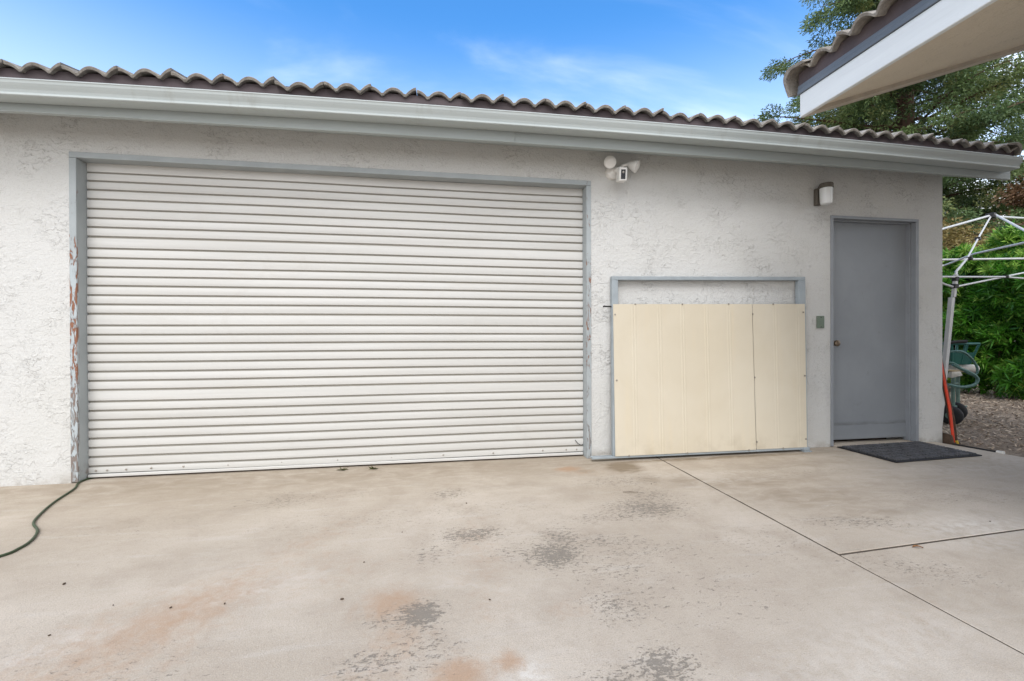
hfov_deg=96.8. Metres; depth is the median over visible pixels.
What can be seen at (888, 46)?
house
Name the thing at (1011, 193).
russet tree
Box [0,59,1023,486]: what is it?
garage building
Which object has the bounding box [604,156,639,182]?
floodlight camera
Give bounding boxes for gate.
[590,276,811,459]
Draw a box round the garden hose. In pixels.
[0,472,113,556]
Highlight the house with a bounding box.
[783,0,1023,117]
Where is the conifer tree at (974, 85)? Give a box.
[754,0,1023,248]
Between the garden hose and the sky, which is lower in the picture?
the garden hose
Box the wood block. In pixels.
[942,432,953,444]
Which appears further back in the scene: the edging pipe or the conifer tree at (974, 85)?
the conifer tree at (974, 85)
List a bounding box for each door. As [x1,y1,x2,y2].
[87,163,582,477]
[834,222,905,439]
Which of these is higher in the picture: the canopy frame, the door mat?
the canopy frame
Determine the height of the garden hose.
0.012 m
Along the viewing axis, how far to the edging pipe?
4.03 m
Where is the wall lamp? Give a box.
[814,182,833,205]
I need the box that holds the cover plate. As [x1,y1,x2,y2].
[816,316,823,327]
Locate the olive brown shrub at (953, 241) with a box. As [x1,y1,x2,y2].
[942,211,1004,251]
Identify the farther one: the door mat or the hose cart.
the hose cart
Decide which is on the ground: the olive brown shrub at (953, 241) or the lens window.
the olive brown shrub at (953, 241)
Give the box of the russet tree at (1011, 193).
[965,172,1023,243]
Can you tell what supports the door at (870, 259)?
in the garage building
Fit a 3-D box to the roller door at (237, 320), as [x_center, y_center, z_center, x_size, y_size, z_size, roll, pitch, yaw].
[-1.199,-0.151,3.500,3.634,2.220,0.035,0,0,-9]
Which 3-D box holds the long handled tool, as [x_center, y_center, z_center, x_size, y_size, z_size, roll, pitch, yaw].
[4.099,0.344,4.325,0.036,1.288,0.202,0,0,-22]
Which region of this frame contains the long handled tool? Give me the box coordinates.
[942,362,955,442]
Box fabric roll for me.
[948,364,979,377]
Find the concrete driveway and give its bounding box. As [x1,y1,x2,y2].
[0,442,1023,680]
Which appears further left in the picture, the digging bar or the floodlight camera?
the floodlight camera
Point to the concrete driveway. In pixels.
(796, 565)
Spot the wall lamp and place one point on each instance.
(823, 194)
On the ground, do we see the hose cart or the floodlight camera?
the hose cart
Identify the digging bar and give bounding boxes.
[942,358,960,443]
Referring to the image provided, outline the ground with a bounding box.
[834,384,1023,456]
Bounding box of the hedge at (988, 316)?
[942,219,1023,399]
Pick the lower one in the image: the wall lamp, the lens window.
the wall lamp
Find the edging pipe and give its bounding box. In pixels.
[952,443,1004,453]
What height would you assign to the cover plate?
0.110 m
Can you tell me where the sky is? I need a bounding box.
[0,0,1023,215]
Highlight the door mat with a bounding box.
[838,441,981,462]
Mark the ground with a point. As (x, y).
(1013, 451)
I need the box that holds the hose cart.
[942,340,980,423]
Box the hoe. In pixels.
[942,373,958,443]
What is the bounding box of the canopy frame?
[942,212,1023,426]
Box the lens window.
[621,169,625,178]
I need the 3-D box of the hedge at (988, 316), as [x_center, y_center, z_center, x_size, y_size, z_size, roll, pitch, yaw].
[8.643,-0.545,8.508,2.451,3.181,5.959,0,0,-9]

